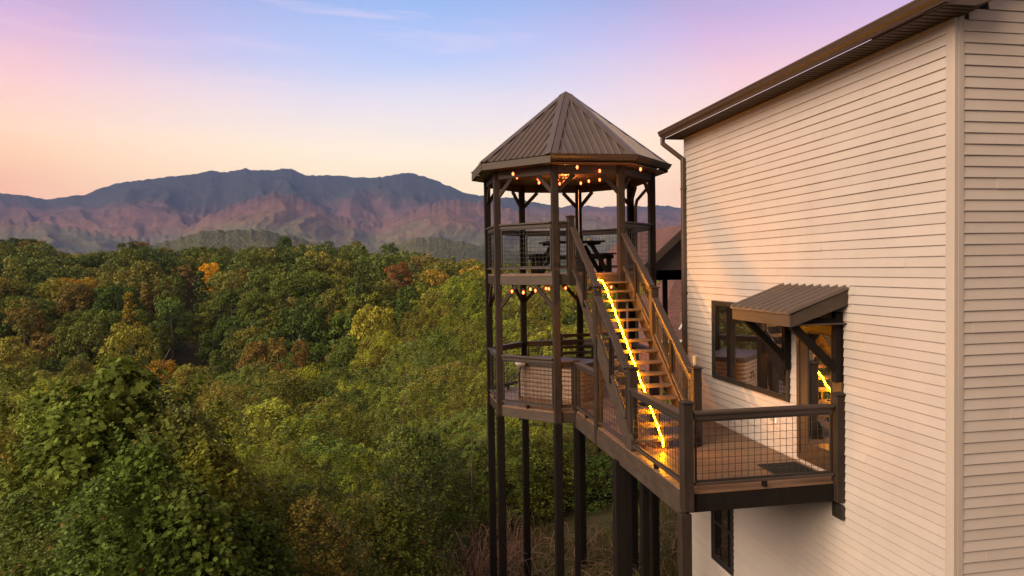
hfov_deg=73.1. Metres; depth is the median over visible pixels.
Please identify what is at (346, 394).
broadleaf tree
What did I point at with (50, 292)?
broadleaf tree
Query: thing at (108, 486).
leaf tree
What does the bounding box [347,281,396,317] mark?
broadleaf tree
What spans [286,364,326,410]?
broadleaf tree
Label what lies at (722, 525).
window
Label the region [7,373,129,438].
feathery tree
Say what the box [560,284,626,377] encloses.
feathery tree
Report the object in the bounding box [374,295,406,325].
broadleaf tree
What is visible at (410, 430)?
leaf tree
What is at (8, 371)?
broadleaf tree
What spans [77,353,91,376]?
broadleaf tree
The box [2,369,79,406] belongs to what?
feathery tree
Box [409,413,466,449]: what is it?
broadleaf tree
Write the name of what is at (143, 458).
maple tree
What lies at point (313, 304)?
broadleaf tree
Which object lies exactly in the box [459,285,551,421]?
feathery tree
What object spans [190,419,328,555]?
feathery tree
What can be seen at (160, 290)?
broadleaf tree
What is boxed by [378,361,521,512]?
feathery tree
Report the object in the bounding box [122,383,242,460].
feathery tree
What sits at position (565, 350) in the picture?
feathery tree
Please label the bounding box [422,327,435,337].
broadleaf tree
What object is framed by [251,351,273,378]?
broadleaf tree
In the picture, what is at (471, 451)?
feathery tree
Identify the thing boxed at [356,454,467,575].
leaf tree
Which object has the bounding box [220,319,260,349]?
broadleaf tree
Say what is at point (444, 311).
feathery tree
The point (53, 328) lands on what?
broadleaf tree
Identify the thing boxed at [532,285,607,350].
feathery tree
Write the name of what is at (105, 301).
broadleaf tree
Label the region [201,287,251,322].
broadleaf tree
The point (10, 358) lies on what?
broadleaf tree
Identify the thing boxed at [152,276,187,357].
broadleaf tree
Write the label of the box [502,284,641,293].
string light
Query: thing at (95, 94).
sky
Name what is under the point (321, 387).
feathery tree
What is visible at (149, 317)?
broadleaf tree
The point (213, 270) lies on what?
broadleaf tree
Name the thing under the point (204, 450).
maple tree
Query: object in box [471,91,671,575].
lookout tower
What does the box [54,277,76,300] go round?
broadleaf tree
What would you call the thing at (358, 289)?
broadleaf tree
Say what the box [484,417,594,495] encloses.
feathery tree
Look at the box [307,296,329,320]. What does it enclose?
broadleaf tree
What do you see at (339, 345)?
broadleaf tree
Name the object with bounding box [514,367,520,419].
stand
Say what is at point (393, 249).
broadleaf tree
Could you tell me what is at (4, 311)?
broadleaf tree
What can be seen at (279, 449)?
feathery tree
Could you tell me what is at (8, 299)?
broadleaf tree
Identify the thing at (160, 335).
broadleaf tree
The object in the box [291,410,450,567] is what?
feathery tree
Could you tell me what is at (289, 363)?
broadleaf tree
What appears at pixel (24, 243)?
broadleaf tree
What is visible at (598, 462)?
leaf tree
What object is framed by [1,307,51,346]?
broadleaf tree
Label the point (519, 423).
feathery tree
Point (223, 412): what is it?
leaf tree
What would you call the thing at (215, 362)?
broadleaf tree
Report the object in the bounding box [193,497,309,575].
maple tree
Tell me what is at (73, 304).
broadleaf tree
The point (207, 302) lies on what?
broadleaf tree
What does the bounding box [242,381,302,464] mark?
broadleaf tree
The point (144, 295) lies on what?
broadleaf tree
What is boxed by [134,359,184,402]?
broadleaf tree
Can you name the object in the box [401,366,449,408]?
broadleaf tree
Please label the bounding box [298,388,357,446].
broadleaf tree
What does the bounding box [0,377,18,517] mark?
leaf tree
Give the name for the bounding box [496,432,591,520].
leaf tree
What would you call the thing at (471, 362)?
broadleaf tree
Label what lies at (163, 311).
broadleaf tree
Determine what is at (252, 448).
feathery tree
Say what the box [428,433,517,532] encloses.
leaf tree
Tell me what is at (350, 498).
feathery tree
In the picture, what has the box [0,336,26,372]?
broadleaf tree
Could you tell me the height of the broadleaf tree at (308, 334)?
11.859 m
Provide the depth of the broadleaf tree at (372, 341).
148.21 m
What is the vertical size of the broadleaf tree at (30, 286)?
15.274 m
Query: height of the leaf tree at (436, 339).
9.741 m
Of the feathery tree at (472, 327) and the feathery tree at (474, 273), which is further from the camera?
the feathery tree at (474, 273)
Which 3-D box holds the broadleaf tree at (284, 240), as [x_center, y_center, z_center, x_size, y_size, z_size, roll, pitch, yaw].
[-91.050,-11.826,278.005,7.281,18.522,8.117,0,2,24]
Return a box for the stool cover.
[515,362,524,366]
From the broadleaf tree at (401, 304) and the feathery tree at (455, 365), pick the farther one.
the broadleaf tree at (401, 304)
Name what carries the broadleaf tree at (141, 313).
on the ground at (186, 356)
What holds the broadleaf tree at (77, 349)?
on the ground at (186, 356)
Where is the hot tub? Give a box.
[518,356,593,401]
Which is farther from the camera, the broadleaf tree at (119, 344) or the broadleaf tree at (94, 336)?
the broadleaf tree at (94, 336)
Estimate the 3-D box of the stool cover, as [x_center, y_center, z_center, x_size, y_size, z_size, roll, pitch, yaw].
[0.198,1.731,16.266,0.250,0.225,0.250,-1,2,-10]
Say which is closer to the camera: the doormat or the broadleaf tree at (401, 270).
the doormat
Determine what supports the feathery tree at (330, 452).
on the ground at (186, 356)
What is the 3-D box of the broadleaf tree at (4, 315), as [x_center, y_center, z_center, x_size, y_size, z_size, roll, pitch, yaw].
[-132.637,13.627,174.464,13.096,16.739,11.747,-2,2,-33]
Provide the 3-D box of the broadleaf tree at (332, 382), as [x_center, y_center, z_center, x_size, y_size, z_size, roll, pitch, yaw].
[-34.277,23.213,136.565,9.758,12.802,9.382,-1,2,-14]
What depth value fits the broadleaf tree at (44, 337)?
171.12 m
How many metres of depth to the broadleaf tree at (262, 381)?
126.35 m
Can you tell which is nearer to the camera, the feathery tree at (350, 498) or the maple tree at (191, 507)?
the maple tree at (191, 507)
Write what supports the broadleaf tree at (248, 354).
on the ground at (186, 356)
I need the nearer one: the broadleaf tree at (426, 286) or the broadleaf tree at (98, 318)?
the broadleaf tree at (98, 318)
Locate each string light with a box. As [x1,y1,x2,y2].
[501,163,647,187]
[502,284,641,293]
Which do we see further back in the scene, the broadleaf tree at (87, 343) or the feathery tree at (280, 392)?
the broadleaf tree at (87, 343)
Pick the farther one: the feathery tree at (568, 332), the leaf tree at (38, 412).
the feathery tree at (568, 332)
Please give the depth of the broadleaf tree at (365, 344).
140.12 m
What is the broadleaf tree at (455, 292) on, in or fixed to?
on the ground at (186, 356)
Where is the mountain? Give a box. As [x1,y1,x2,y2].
[0,168,680,255]
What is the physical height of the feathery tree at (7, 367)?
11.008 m
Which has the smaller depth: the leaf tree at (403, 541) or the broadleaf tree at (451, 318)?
the leaf tree at (403, 541)
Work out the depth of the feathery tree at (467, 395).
27.68 m
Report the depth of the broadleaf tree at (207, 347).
185.29 m
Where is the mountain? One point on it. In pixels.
(373, 214)
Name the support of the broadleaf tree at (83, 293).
on the ground at (186, 356)
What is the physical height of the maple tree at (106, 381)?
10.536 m
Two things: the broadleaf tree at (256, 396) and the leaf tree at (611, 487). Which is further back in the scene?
the broadleaf tree at (256, 396)
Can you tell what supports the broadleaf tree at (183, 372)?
on the ground at (186, 356)
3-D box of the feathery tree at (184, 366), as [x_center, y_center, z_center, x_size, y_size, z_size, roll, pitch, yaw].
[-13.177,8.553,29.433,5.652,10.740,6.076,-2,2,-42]
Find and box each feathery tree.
[0,365,20,396]
[0,376,125,477]
[0,474,133,575]
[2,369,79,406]
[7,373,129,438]
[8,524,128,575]
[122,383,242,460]
[132,363,248,468]
[187,380,307,497]
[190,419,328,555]
[191,485,362,575]
[194,362,315,490]
[200,443,310,563]
[214,397,340,563]
[236,472,369,575]
[237,438,367,564]
[239,374,354,503]
[250,413,371,571]
[263,377,388,573]
[263,393,417,541]
[266,363,395,475]
[269,478,415,575]
[271,433,394,575]
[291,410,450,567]
[303,443,438,575]
[311,367,421,517]
[311,491,433,575]
[323,383,470,536]
[337,329,459,458]
[346,341,463,473]
[362,417,505,549]
[363,310,457,428]
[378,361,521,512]
[388,291,494,422]
[389,405,532,544]
[406,276,495,443]
[414,380,537,518]
[427,319,527,440]
[432,270,520,439]
[447,319,537,461]
[453,361,572,497]
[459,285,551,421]
[472,328,571,439]
[479,417,572,498]
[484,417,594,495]
[503,285,575,426]
[509,322,603,448]
[510,421,597,483]
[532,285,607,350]
[547,423,611,468]
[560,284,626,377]
[563,338,648,454]
[572,379,671,459]
[574,281,656,349]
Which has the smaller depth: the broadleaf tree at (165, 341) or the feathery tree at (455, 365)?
the feathery tree at (455, 365)
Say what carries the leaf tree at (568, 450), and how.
on the ground at (186, 356)
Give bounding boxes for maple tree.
[0,363,126,575]
[0,387,168,575]
[1,348,248,575]
[47,422,229,575]
[105,470,274,575]
[134,419,298,575]
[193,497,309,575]
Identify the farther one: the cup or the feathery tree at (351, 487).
the feathery tree at (351, 487)
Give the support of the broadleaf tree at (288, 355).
on the ground at (186, 356)
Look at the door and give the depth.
10.21 m
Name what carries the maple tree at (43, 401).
on the ground at (186, 356)
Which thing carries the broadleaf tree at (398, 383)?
on the ground at (186, 356)
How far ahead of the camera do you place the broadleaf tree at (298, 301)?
183.93 m
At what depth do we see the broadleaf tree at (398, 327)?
162.33 m
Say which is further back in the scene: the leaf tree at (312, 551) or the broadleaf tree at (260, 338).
the broadleaf tree at (260, 338)
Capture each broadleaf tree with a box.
[0,237,34,246]
[0,276,18,309]
[0,280,30,306]
[0,296,23,341]
[0,310,12,340]
[0,311,18,346]
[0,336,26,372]
[0,344,50,388]
[0,366,17,400]
[1,297,39,347]
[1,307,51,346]
[6,295,55,347]
[14,240,56,254]
[18,282,50,307]
[24,331,67,366]
[32,303,65,329]
[35,278,75,321]
[37,356,72,375]
[39,319,76,357]
[39,354,58,378]
[46,321,106,368]
[52,283,111,325]
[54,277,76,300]
[54,357,95,386]
[59,299,93,325]
[59,309,86,354]
[62,336,97,363]
[69,277,106,309]
[71,309,122,344]
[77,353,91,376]
[81,335,124,365]
[82,309,93,322]
[86,280,139,322]
[92,284,145,339]
[94,322,159,370]
[102,346,136,362]
[115,308,151,345]
[116,241,145,258]
[117,292,141,348]
[132,310,153,347]
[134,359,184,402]
[136,242,150,256]
[137,323,174,359]
[140,282,152,324]
[143,321,169,359]
[149,277,183,327]
[150,296,193,360]
[150,337,165,363]
[151,364,192,393]
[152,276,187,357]
[164,375,192,397]
[178,311,224,359]
[185,370,218,402]
[195,331,223,376]
[195,379,229,406]
[198,262,218,311]
[198,299,230,332]
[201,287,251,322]
[203,349,229,375]
[204,383,249,420]
[206,370,248,394]
[210,315,240,343]
[218,347,241,377]
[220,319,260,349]
[221,327,248,366]
[223,387,270,436]
[226,326,269,372]
[233,268,255,290]
[235,340,272,381]
[236,292,276,326]
[238,333,285,368]
[239,288,268,321]
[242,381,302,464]
[249,317,288,342]
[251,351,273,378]
[251,374,283,402]
[262,367,311,465]
[265,270,315,307]
[266,306,286,355]
[268,303,332,355]
[268,337,287,374]
[272,282,298,303]
[272,291,290,350]
[275,236,296,253]
[276,296,300,326]
[278,352,311,369]
[280,358,294,369]
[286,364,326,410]
[290,296,309,332]
[290,340,310,376]
[292,342,332,377]
[293,399,343,464]
[297,269,331,302]
[298,322,323,344]
[298,361,322,386]
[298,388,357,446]
[301,301,330,329]
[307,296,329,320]
[308,287,349,324]
[313,317,349,342]
[319,312,366,344]
[319,367,334,378]
[322,273,353,309]
[322,335,370,370]
[322,374,360,392]
[323,241,334,251]
[323,346,360,370]
[323,390,365,423]
[324,342,355,370]
[324,366,356,389]
[344,278,377,305]
[344,291,396,328]
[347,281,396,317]
[347,304,398,354]
[347,356,377,374]
[347,375,379,411]
[347,389,378,410]
[348,240,364,248]
[349,428,384,461]
[350,267,378,321]
[353,333,388,381]
[359,331,387,363]
[364,385,417,459]
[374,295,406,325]
[379,371,419,414]
[380,242,401,260]
[381,324,421,358]
[384,262,413,294]
[384,358,423,378]
[395,284,423,340]
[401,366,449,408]
[402,285,445,326]
[402,377,429,418]
[409,283,446,312]
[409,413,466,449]
[418,304,457,335]
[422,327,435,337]
[429,322,465,358]
[431,334,467,362]
[438,287,461,304]
[440,380,475,414]
[443,284,464,308]
[445,368,484,406]
[446,305,485,343]
[457,325,485,367]
[463,413,481,432]
[465,290,493,352]
[472,370,486,406]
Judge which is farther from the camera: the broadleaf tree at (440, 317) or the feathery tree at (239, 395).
the broadleaf tree at (440, 317)
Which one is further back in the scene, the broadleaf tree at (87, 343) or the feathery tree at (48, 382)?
the broadleaf tree at (87, 343)
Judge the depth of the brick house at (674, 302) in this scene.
42.35 m
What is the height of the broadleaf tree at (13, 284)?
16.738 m
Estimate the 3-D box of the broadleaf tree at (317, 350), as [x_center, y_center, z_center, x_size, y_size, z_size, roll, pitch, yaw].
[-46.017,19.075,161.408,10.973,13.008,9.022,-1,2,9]
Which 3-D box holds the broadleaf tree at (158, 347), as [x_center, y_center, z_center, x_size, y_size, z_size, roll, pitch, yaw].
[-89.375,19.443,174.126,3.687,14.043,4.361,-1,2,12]
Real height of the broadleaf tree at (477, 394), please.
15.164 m
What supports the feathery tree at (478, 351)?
on the ground at (186, 356)
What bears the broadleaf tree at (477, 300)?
on the ground at (186, 356)
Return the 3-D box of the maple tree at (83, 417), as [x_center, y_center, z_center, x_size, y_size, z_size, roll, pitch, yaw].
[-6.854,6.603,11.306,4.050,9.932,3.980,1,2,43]
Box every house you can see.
[602,280,681,404]
[657,0,1023,575]
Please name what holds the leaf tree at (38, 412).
on the ground at (186, 356)
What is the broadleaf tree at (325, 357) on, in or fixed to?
on the ground at (186, 356)
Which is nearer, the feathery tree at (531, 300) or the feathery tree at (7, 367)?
the feathery tree at (7, 367)
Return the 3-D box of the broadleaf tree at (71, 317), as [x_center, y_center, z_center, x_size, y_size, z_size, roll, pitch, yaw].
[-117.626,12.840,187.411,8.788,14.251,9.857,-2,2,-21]
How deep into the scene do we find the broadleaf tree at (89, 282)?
203.89 m
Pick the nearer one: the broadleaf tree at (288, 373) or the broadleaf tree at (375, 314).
the broadleaf tree at (288, 373)
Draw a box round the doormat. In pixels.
[757,462,813,473]
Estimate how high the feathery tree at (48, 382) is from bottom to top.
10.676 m
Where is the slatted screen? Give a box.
[561,332,618,369]
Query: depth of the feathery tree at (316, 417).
22.28 m
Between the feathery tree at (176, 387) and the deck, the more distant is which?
the feathery tree at (176, 387)
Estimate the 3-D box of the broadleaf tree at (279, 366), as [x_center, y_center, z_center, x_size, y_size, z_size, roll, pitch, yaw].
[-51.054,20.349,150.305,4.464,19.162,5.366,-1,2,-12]
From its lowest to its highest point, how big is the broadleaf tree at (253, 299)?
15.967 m
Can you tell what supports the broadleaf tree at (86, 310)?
on the ground at (186, 356)
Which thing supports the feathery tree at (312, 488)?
on the ground at (186, 356)
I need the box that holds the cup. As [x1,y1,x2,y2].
[693,355,697,365]
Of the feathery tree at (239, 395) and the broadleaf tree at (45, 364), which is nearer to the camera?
the feathery tree at (239, 395)
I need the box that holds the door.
[796,318,843,469]
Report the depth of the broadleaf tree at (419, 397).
126.09 m
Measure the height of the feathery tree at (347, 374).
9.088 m
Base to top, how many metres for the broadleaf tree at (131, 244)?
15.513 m
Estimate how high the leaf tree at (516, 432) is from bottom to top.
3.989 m
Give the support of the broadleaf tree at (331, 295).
on the ground at (186, 356)
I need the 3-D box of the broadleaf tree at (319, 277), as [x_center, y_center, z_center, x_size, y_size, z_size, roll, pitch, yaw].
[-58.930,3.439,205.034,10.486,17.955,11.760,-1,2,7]
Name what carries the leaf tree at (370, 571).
on the ground at (186, 356)
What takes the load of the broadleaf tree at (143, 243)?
on the ground at (186, 356)
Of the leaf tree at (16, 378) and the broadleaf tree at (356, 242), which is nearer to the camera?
the leaf tree at (16, 378)
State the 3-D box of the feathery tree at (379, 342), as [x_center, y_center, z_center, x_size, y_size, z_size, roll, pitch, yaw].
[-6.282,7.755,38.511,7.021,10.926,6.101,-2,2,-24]
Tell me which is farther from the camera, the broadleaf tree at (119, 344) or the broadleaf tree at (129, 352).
the broadleaf tree at (129, 352)
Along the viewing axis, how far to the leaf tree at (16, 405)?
15.33 m
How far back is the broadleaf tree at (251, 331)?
170.26 m
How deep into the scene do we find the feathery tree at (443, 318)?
49.80 m
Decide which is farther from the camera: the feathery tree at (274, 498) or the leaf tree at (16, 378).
the leaf tree at (16, 378)
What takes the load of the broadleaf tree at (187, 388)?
on the ground at (186, 356)
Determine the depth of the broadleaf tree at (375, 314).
159.05 m
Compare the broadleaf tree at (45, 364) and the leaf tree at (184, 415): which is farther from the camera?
the broadleaf tree at (45, 364)
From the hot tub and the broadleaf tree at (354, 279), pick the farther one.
the broadleaf tree at (354, 279)
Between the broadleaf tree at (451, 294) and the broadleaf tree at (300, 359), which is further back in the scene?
the broadleaf tree at (451, 294)
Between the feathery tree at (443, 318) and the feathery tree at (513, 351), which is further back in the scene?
the feathery tree at (443, 318)
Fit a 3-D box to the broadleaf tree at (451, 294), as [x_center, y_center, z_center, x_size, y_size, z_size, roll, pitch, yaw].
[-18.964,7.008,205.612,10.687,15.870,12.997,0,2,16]
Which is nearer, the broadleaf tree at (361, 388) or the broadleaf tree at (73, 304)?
the broadleaf tree at (361, 388)
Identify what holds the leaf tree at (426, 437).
on the ground at (186, 356)
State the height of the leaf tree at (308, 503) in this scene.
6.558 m
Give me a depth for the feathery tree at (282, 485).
15.28 m
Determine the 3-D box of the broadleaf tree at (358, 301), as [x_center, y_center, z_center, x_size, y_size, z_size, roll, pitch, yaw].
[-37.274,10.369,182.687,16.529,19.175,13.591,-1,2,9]
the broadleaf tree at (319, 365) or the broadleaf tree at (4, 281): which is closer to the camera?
the broadleaf tree at (319, 365)
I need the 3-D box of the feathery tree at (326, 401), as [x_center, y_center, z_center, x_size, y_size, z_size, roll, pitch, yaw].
[-5.675,7.632,24.122,5.981,7.810,5.198,-1,2,6]
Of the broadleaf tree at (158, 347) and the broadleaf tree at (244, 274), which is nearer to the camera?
the broadleaf tree at (158, 347)
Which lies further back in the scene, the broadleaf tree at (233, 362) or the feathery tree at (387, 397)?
the broadleaf tree at (233, 362)
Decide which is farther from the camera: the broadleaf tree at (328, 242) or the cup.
the broadleaf tree at (328, 242)
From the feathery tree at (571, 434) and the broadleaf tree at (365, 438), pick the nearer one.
the feathery tree at (571, 434)
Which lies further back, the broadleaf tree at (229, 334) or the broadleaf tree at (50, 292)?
the broadleaf tree at (50, 292)
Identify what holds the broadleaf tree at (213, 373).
on the ground at (186, 356)
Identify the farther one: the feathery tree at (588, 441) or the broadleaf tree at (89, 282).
the broadleaf tree at (89, 282)
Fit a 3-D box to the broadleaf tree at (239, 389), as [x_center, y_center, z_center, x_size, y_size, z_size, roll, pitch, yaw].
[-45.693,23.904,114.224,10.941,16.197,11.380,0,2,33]
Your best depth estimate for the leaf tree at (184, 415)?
11.68 m
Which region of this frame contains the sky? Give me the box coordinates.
[0,0,912,207]
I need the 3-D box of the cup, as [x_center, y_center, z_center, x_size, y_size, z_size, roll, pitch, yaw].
[3.111,1.232,11.717,0.096,0.165,0.094,-1,2,-10]
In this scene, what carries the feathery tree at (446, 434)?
on the ground at (186, 356)
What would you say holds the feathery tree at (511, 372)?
on the ground at (186, 356)
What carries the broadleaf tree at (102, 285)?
on the ground at (186, 356)
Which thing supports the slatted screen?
on the lookout tower
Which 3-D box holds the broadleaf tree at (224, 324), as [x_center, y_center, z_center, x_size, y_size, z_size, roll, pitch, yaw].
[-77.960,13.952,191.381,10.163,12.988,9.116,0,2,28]
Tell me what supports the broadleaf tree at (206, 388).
on the ground at (186, 356)
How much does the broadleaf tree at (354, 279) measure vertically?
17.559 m
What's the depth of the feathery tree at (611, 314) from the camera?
55.74 m
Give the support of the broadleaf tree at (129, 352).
on the ground at (186, 356)
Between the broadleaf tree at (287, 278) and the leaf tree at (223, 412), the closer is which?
the leaf tree at (223, 412)
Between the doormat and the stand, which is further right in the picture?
the doormat
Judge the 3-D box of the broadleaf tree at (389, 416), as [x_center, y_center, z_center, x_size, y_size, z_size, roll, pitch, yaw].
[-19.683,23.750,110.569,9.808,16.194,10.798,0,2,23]
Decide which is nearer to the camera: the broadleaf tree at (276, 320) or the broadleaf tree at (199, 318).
the broadleaf tree at (276, 320)
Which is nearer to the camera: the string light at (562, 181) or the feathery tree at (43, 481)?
the feathery tree at (43, 481)
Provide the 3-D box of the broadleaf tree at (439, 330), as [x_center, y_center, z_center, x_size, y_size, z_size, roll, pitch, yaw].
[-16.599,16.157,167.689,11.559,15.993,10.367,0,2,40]
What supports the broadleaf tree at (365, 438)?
on the ground at (186, 356)
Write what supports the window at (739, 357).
in the house at (852, 224)
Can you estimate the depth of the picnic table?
16.41 m
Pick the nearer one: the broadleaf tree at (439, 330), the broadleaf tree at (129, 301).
the broadleaf tree at (439, 330)
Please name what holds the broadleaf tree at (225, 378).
on the ground at (186, 356)
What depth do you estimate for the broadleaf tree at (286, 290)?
203.67 m
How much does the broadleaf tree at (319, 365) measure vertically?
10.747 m
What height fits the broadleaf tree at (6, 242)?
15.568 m
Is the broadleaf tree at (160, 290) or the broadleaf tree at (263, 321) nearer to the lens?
the broadleaf tree at (263, 321)
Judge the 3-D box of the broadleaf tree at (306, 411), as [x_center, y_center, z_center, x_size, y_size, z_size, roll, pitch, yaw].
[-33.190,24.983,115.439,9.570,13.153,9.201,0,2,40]
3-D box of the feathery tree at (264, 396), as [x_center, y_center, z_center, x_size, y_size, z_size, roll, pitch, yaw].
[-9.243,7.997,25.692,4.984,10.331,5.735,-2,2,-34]
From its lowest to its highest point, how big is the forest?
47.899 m
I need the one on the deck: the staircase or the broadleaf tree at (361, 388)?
the staircase
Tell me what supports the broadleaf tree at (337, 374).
on the ground at (186, 356)
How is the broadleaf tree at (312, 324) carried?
on the ground at (186, 356)
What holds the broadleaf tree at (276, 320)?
on the ground at (186, 356)
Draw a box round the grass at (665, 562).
[449,458,677,575]
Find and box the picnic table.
[526,240,616,272]
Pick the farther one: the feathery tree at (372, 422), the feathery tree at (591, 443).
the feathery tree at (591, 443)
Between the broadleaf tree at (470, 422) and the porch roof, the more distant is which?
the broadleaf tree at (470, 422)
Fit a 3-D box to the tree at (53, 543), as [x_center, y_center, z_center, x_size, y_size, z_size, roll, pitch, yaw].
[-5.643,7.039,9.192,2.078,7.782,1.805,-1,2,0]
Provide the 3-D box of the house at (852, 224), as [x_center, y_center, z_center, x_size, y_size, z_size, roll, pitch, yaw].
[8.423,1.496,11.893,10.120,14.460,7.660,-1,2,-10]
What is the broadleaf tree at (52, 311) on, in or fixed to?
on the ground at (186, 356)
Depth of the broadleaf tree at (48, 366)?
166.01 m
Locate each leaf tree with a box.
[0,352,61,465]
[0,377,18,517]
[0,378,89,477]
[0,388,109,573]
[0,408,84,574]
[0,476,116,575]
[6,450,204,575]
[82,380,282,572]
[160,381,299,528]
[262,484,386,575]
[279,514,360,575]
[304,502,400,575]
[340,484,464,575]
[344,409,476,575]
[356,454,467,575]
[373,415,488,575]
[396,329,476,496]
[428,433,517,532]
[455,420,573,530]
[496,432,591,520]
[530,443,611,514]
[548,449,639,514]
[590,470,660,502]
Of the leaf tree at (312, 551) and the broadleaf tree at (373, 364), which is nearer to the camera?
the leaf tree at (312, 551)
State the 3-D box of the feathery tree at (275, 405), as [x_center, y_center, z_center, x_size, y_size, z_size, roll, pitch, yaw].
[-7.628,7.464,21.505,4.842,8.354,5.344,-2,2,-42]
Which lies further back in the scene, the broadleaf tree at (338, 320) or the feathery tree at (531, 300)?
the broadleaf tree at (338, 320)
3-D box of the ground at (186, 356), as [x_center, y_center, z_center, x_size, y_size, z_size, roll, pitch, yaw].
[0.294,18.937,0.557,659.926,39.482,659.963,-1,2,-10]
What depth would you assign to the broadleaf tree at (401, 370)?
136.56 m
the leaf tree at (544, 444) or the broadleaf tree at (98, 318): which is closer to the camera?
the leaf tree at (544, 444)
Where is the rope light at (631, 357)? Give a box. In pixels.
[600,280,663,446]
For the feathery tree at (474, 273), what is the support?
on the ground at (186, 356)
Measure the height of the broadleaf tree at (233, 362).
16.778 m
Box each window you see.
[711,301,790,401]
[711,509,733,575]
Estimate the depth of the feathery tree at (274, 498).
11.62 m
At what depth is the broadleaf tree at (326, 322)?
177.00 m
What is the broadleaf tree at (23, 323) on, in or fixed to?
on the ground at (186, 356)
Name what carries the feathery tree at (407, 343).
on the ground at (186, 356)
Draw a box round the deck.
[561,286,845,575]
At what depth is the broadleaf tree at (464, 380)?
138.16 m
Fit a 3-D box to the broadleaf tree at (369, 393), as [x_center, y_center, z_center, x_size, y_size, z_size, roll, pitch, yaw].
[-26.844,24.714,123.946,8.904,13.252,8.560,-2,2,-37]
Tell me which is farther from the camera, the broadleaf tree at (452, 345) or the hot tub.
the broadleaf tree at (452, 345)
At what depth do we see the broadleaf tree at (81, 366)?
132.11 m
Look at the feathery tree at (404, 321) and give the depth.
45.79 m
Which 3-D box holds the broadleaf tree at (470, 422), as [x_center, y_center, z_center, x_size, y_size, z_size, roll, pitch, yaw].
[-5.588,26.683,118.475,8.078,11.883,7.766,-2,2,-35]
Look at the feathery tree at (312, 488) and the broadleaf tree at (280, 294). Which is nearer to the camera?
the feathery tree at (312, 488)
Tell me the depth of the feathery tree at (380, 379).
30.91 m
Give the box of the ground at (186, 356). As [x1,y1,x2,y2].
[2,279,677,575]
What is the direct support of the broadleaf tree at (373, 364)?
on the ground at (186, 356)
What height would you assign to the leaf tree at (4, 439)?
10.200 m
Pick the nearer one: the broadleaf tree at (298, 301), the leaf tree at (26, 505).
the leaf tree at (26, 505)
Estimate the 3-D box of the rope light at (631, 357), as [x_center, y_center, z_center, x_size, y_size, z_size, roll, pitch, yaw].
[2.187,1.226,13.006,0.169,2.730,3.299,-1,2,-13]
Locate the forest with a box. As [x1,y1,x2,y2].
[0,241,660,426]
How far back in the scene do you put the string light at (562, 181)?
15.98 m
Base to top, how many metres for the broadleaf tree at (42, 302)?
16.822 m
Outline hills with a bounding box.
[112,228,597,280]
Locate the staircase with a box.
[570,227,691,451]
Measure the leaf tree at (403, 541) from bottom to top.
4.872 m
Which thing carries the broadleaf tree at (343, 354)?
on the ground at (186, 356)
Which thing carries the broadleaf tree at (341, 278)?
on the ground at (186, 356)
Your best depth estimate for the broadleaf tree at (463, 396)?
120.39 m
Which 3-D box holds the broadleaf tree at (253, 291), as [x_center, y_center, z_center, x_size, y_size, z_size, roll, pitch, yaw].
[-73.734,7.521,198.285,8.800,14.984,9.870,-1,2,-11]
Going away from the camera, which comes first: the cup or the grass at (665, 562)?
the cup
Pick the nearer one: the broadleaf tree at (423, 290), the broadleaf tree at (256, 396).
the broadleaf tree at (256, 396)
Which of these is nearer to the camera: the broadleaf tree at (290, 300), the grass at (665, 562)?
the grass at (665, 562)
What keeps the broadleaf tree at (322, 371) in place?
on the ground at (186, 356)
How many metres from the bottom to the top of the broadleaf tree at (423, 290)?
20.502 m

